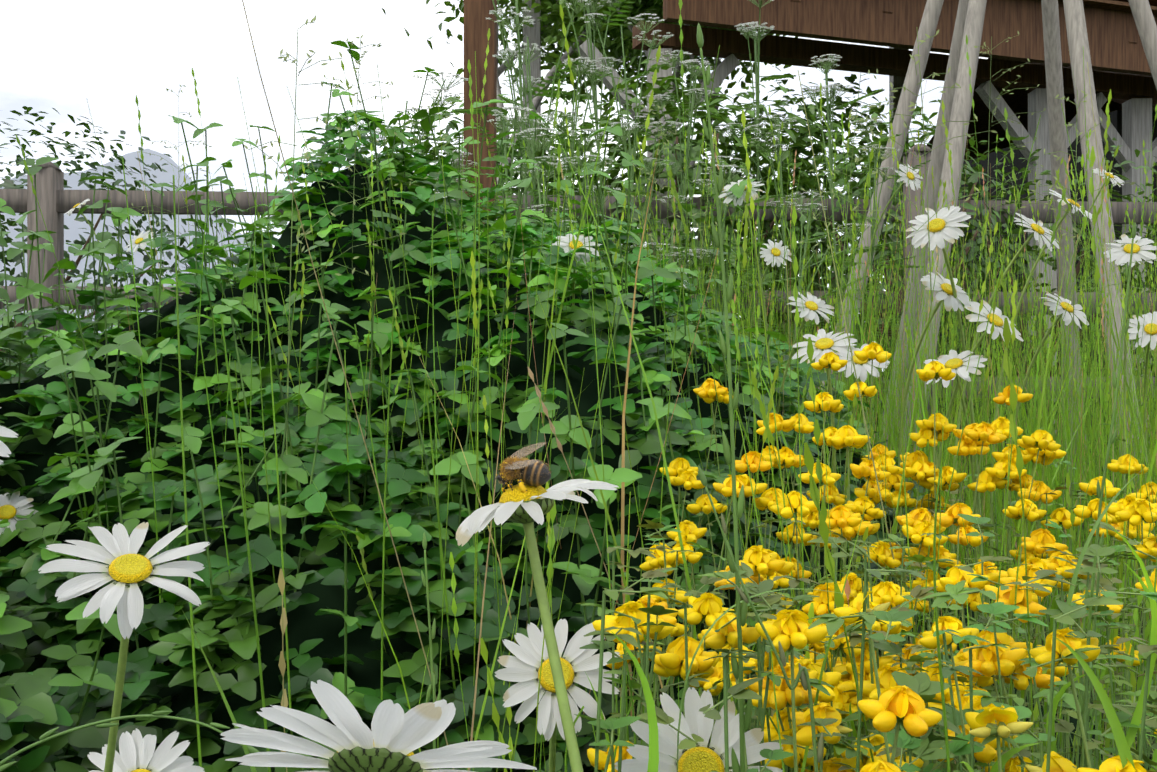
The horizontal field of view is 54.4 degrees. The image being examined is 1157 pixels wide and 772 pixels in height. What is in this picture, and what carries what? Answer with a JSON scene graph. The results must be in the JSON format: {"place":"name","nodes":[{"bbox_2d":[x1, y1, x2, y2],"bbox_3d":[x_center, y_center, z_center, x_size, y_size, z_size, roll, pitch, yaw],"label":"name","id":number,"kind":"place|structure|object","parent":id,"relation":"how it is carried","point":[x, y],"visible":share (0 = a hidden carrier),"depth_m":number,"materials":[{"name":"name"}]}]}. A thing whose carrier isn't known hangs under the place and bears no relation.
{"place":"outdoors","nodes":[
{"label":"outdoors","id":0,"kind":"place"},
{"bbox_2d":[0,149,248,332],"bbox_3d":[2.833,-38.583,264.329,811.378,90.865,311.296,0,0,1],"label":"ridge","id":1,"kind":"structure","parent":0,"point":[72,232],"depth_m":390.30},
{"bbox_2d":[0,0,987,370],"label":"sky","id":2,"kind":"structure","parent":0,"point":[61,55],"materials":[{"name":"white"}]},
{"bbox_2d":[16,0,1156,771],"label":"meadow grass","id":3,"kind":"structure","parent":0,"point":[1060,474],"depth_m":1.06,"materials":[{"name":"green plant"}]},
{"bbox_2d":[576,520,1156,771],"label":"clover plants","id":4,"kind":"object","parent":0,"point":[958,747],"visible":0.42,"depth_m":0.42,"materials":[{"name":"plant"}]},
{"bbox_2d":[861,401,1156,769],"bbox_3d":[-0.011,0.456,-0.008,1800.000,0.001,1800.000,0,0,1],"label":"ground","id":5,"kind":"structure","parent":0,"point":[1102,715],"depth_m":2.50,"materials":[{"name":"green plant"}]},
{"bbox_2d":[0,407,17,464],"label":"daisy","id":6,"kind":"object","parent":5,"relation":"on","point":[5,451],"visible":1,"depth_m":0.32,"materials":[{"name":"white plant"}]},
{"bbox_2d":[0,491,38,534],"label":"daisy","id":7,"kind":"object","parent":5,"relation":"on","point":[9,505],"visible":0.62,"depth_m":0.95,"materials":[{"name":"white plant"}]},
{"bbox_2d":[65,199,113,287],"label":"daisy","id":8,"kind":"object","parent":5,"relation":"on","point":[76,206],"visible":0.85,"depth_m":2.14,"materials":[{"name":"white plant"}]},
{"bbox_2d":[0,106,240,352],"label":"shrub","id":9,"kind":"object","parent":5,"relation":"on","point":[8,183],"visible":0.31,"depth_m":9.04,"materials":[{"name":"green plant"}]},
{"bbox_2d":[38,522,210,771],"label":"daisy","id":10,"kind":"object","parent":5,"relation":"on","point":[128,570],"visible":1,"depth_m":0.39,"materials":[{"name":"white plant"}]},
{"bbox_2d":[0,711,259,771],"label":"spike grass","id":11,"kind":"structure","parent":5,"relation":"on","point":[44,737],"depth_m":0.30,"materials":[{"name":"green plant"}]},
{"bbox_2d":[87,728,204,771],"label":"daisy","id":12,"kind":"object","parent":5,"relation":"on","point":[137,752],"visible":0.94,"depth_m":0.47,"materials":[{"name":"white plant"}]},
{"bbox_2d":[125,230,167,303],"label":"daisy","id":13,"kind":"object","parent":5,"relation":"on","point":[136,240],"visible":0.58,"depth_m":1.94,"materials":[{"name":"white plant"}]},
{"bbox_2d":[220,680,536,771],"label":"daisy","id":14,"kind":"object","parent":5,"relation":"on","point":[394,738],"visible":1,"depth_m":0.26,"materials":[{"name":"white plant"}]},
{"bbox_2d":[421,533,440,769],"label":"spike grass","id":15,"kind":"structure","parent":5,"relation":"on","point":[432,632],"depth_m":0.31,"materials":[{"name":"green plant"}]},
{"bbox_2d":[464,0,496,237],"bbox_3d":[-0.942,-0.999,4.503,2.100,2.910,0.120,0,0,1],"label":"wooden post","id":16,"kind":"object","parent":5,"relation":"on","point":[477,24],"visible":0.33,"depth_m":4.44,"materials":[{"name":"brown wood"}]},
{"bbox_2d":[379,94,632,279],"bbox_3d":[-0.485,-0.511,5.803,1.654,1.938,1.139,0,0,1],"label":"hedge shrub","id":17,"kind":"object","parent":5,"relation":"on","point":[427,145],"visible":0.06,"depth_m":5.66,"materials":[{"name":"green plant"}]},
{"bbox_2d":[456,479,618,771],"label":"daisy","id":18,"kind":"object","parent":5,"relation":"on","point":[529,507],"visible":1,"depth_m":0.31,"materials":[{"name":"white plant"}]},
{"bbox_2d":[493,442,550,493],"bbox_3d":[-0.016,0.024,0.316,0.017,0.016,0.012,0,0,34],"label":"honey bee","id":19,"kind":"object","parent":18,"relation":"on","point":[535,473],"visible":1,"depth_m":0.31,"materials":[{"name":"beige"}]},
{"bbox_2d":[495,619,619,771],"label":"daisy","id":20,"kind":"object","parent":5,"relation":"on","point":[522,668],"visible":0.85,"depth_m":0.46,"materials":[{"name":"white plant"}]},
{"bbox_2d":[0,40,1152,771],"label":"bush","id":21,"kind":"object","parent":5,"relation":"on","point":[78,462],"visible":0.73,"depth_m":0.99,"materials":[{"name":"green plant"}]},
{"bbox_2d":[552,234,601,325],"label":"daisy","id":22,"kind":"object","parent":5,"relation":"on","point":[564,244],"visible":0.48,"depth_m":1.21,"materials":[{"name":"white plant"}]},
{"bbox_2d":[0,144,1156,458],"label":"rail fence","id":23,"kind":"object","parent":5,"relation":"on","point":[56,200],"visible":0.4,"depth_m":5.04,"materials":[{"name":"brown wood"}]},
{"bbox_2d":[382,0,785,183],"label":"birch tree","id":24,"kind":"object","parent":5,"relation":"on","point":[502,68],"visible":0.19,"depth_m":8.66,"materials":[{"name":"green plant"}]},
{"bbox_2d":[348,0,929,443],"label":"cow parsley plant","id":25,"kind":"object","parent":5,"relation":"on","point":[586,70],"visible":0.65,"depth_m":2.80,"materials":[{"name":"green plant"}]},
{"bbox_2d":[497,0,797,248],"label":"birch tree","id":26,"kind":"object","parent":5,"relation":"on","point":[614,46],"visible":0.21,"depth_m":8.04,"materials":[{"name":"green plant"}]},
{"bbox_2d":[178,470,1141,771],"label":"grass","id":27,"kind":"structure","parent":5,"relation":"on","point":[1070,594],"depth_m":0.35,"materials":[{"name":"green plant"}]},
{"bbox_2d":[514,51,847,399],"bbox_3d":[0.506,-0.608,5.572,1.687,2.131,1.196,0,0,1],"label":"hedge shrub","id":28,"kind":"object","parent":5,"relation":"on","point":[724,145],"visible":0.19,"depth_m":5.42,"materials":[{"name":"green plant"}]},
{"bbox_2d":[614,687,782,771],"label":"daisy","id":29,"kind":"object","parent":5,"relation":"on","point":[704,756],"visible":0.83,"depth_m":0.36,"materials":[{"name":"white plant"}]},
{"bbox_2d":[696,23,751,771],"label":"grass stalk","id":30,"kind":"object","parent":5,"relation":"on","point":[741,619],"depth_m":0.32,"materials":[{"name":"green plant"}]},
{"bbox_2d":[701,612,759,771],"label":"trefoil","id":31,"kind":"object","parent":5,"relation":"on","point":[721,638],"visible":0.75,"depth_m":0.36,"materials":[{"name":"yellow plant"}]},
{"bbox_2d":[718,177,771,381],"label":"daisy","id":32,"kind":"object","parent":5,"relation":"on","point":[731,197],"visible":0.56,"depth_m":1.31,"materials":[{"name":"white plant"}]},
{"bbox_2d":[698,465,823,771],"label":"grass stalk","id":33,"kind":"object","parent":5,"relation":"on","point":[803,677],"depth_m":0.29,"materials":[{"name":"green plant"}]},
{"bbox_2d":[748,240,791,336],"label":"daisy","id":34,"kind":"object","parent":5,"relation":"on","point":[776,252],"visible":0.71,"depth_m":1.74,"materials":[{"name":"white plant"}]},
{"bbox_2d":[755,609,827,771],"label":"trefoil","id":35,"kind":"object","parent":5,"relation":"on","point":[789,630],"visible":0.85,"depth_m":0.33,"materials":[{"name":"yellow plant"}]},
{"bbox_2d":[776,292,834,413],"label":"daisy","id":36,"kind":"object","parent":5,"relation":"on","point":[811,305],"visible":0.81,"depth_m":1.25,"materials":[{"name":"white plant"}]},
{"bbox_2d":[673,73,968,436],"bbox_3d":[1.308,-0.665,6.358,1.835,2.251,1.168,0,0,1],"label":"hedge shrub","id":37,"kind":"object","parent":5,"relation":"on","point":[812,111],"visible":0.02,"depth_m":6.29,"materials":[{"name":"green plant"}]},
{"bbox_2d":[790,702,852,771],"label":"trefoil","id":38,"kind":"object","parent":5,"relation":"on","point":[822,710],"visible":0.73,"depth_m":0.35,"materials":[{"name":"yellow plant"}]},
{"bbox_2d":[792,329,858,671],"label":"daisy","id":39,"kind":"object","parent":5,"relation":"on","point":[824,343],"visible":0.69,"depth_m":0.91,"materials":[{"name":"white plant"}]},
{"bbox_2d":[523,0,1156,443],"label":"support frame","id":40,"kind":"object","parent":5,"relation":"on","point":[1115,42],"visible":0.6,"depth_m":6.46,"materials":[{"name":"grey wood"}]},
{"bbox_2d":[565,468,1156,771],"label":"grass","id":41,"kind":"structure","parent":5,"relation":"on","point":[1123,743],"depth_m":0.31,"materials":[{"name":"green plant"}]},
{"bbox_2d":[836,344,889,656],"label":"daisy","id":42,"kind":"object","parent":5,"relation":"on","point":[862,368],"visible":0.44,"depth_m":1.05,"materials":[{"name":"white plant"}]},
{"bbox_2d":[574,411,1156,771],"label":"trefoil foliage","id":43,"kind":"object","parent":5,"relation":"on","point":[924,687],"visible":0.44,"depth_m":0.38,"materials":[{"name":"green plant"}]},
{"bbox_2d":[587,342,1156,771],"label":"yellow flowers","id":44,"kind":"object","parent":5,"relation":"on","point":[762,563],"visible":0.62,"depth_m":0.69,"materials":[{"name":"yellow plant"}]},
{"bbox_2d":[860,760,900,771],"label":"trefoil","id":45,"kind":"object","parent":5,"relation":"on","point":[881,766],"visible":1,"depth_m":0.28,"materials":[{"name":"yellow plant"}]},
{"bbox_2d":[862,164,922,432],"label":"daisy","id":46,"kind":"object","parent":5,"relation":"on","point":[905,178],"visible":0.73,"depth_m":1.84,"materials":[{"name":"white plant"}]},
{"bbox_2d":[834,591,953,771],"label":"trefoil","id":47,"kind":"object","parent":5,"relation":"on","point":[924,750],"visible":0.85,"depth_m":0.34,"materials":[{"name":"yellow plant"}]},
{"bbox_2d":[768,99,1029,456],"bbox_3d":[1.478,-0.432,5.180,1.114,1.780,1.101,0,0,28],"label":"shrub","id":48,"kind":"object","parent":5,"relation":"on","point":[973,178],"visible":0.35,"depth_m":5.07,"materials":[{"name":"green plant"}]},
{"bbox_2d":[858,685,941,763],"bbox_3d":[0.074,0.267,0.300,0.028,0.379,0.045,0,0,-44],"label":"trefoil","id":49,"kind":"object","parent":5,"relation":"on","point":[904,708],"visible":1,"depth_m":0.29,"materials":[{"name":"yellow plant"}]},
{"bbox_2d":[898,271,970,643],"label":"daisy","id":50,"kind":"object","parent":5,"relation":"on","point":[945,294],"visible":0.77,"depth_m":1.02,"materials":[{"name":"white plant"}]},
{"bbox_2d":[905,206,985,626],"bbox_3d":[0.326,0.151,0.994,0.054,0.612,0.113,0,0,30],"label":"daisy","id":51,"kind":"object","parent":5,"relation":"on","point":[939,231],"visible":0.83,"depth_m":0.96,"materials":[{"name":"white plant"}]},
{"bbox_2d":[919,616,979,771],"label":"trefoil","id":52,"kind":"object","parent":5,"relation":"on","point":[928,640],"visible":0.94,"depth_m":0.39,"materials":[{"name":"yellow plant"}]},
{"bbox_2d":[924,349,986,623],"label":"daisy","id":53,"kind":"object","parent":5,"relation":"on","point":[952,360],"visible":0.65,"depth_m":0.96,"materials":[{"name":"white plant"}]},
{"bbox_2d":[937,300,1023,468],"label":"daisy","id":54,"kind":"object","parent":5,"relation":"on","point":[999,318],"visible":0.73,"depth_m":0.96,"materials":[{"name":"white plant"}]},
{"bbox_2d":[818,0,1156,539],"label":"wooden poles","id":55,"kind":"object","parent":5,"relation":"on","point":[969,21],"visible":0.42,"depth_m":3.94,"materials":[{"name":"grey wood"}]},
{"bbox_2d":[965,705,1032,771],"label":"trefoil","id":56,"kind":"object","parent":5,"relation":"on","point":[981,725],"visible":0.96,"depth_m":0.30,"materials":[{"name":"yellow plant"}]},
{"bbox_2d":[951,213,1059,642],"bbox_3d":[0.422,0.142,1.119,0.105,0.629,0.053,0,0,29],"label":"daisy","id":57,"kind":"object","parent":5,"relation":"on","point":[1038,230],"visible":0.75,"depth_m":1.11,"materials":[{"name":"white plant"}]},
{"bbox_2d":[859,135,1156,469],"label":"hedge shrub","id":58,"kind":"object","parent":5,"relation":"on","point":[1030,251],"visible":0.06,"depth_m":5.83,"materials":[{"name":"green plant"}]},
{"bbox_2d":[990,189,1091,700],"bbox_3d":[0.499,0.123,1.214,0.108,0.667,0.053,0,0,25],"label":"daisy","id":59,"kind":"object","parent":5,"relation":"on","point":[1055,193],"visible":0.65,"depth_m":1.23,"materials":[{"name":"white plant"}]},
{"bbox_2d":[927,58,1156,449],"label":"dark shed","id":60,"kind":"structure","parent":5,"relation":"on","point":[1017,101],"depth_m":9.36,"materials":[{"name":"black wood"}]},
{"bbox_2d":[1007,291,1088,696],"bbox_3d":[0.496,0.179,1.181,0.051,0.555,0.100,0,0,-7],"label":"daisy","id":61,"kind":"object","parent":5,"relation":"on","point":[1062,307],"visible":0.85,"depth_m":1.16,"materials":[{"name":"white plant"}]},
{"bbox_2d":[1025,751,1073,771],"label":"trefoil","id":62,"kind":"object","parent":5,"relation":"on","point":[1059,763],"visible":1,"depth_m":0.32,"materials":[{"name":"yellow plant"}]},
{"bbox_2d":[1030,627,1100,767],"bbox_3d":[0.157,0.263,0.316,0.051,0.387,0.042,0,0,1],"label":"trefoil","id":63,"kind":"object","parent":5,"relation":"on","point":[1041,655],"visible":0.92,"depth_m":0.32,"materials":[{"name":"yellow plant"}]},
{"bbox_2d":[1061,168,1123,621],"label":"daisy","id":64,"kind":"object","parent":5,"relation":"on","point":[1113,181],"visible":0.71,"depth_m":1.88,"materials":[{"name":"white plant"}]},
{"bbox_2d":[1078,222,1135,766],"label":"grass stalk","id":65,"kind":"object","parent":5,"relation":"on","point":[1115,383],"depth_m":0.39,"materials":[{"name":"green plant"}]},
{"bbox_2d":[1077,755,1146,771],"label":"trefoil","id":66,"kind":"object","parent":5,"relation":"on","point":[1113,764],"visible":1,"depth_m":0.29,"materials":[{"name":"yellow plant"}]},
{"bbox_2d":[1078,188,1156,442],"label":"hedge shrub","id":67,"kind":"object","parent":5,"relation":"on","point":[1135,273],"visible":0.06,"depth_m":5.95,"materials":[{"name":"green plant"}]},
{"bbox_2d":[1104,234,1156,735],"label":"daisy","id":68,"kind":"object","parent":5,"relation":"on","point":[1120,255],"visible":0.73,"depth_m":1.16,"materials":[{"name":"white plant"}]},
{"bbox_2d":[1128,311,1156,684],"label":"daisy","id":69,"kind":"object","parent":5,"relation":"on","point":[1146,331],"visible":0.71,"depth_m":1.25,"materials":[{"name":"white plant"}]}
]}

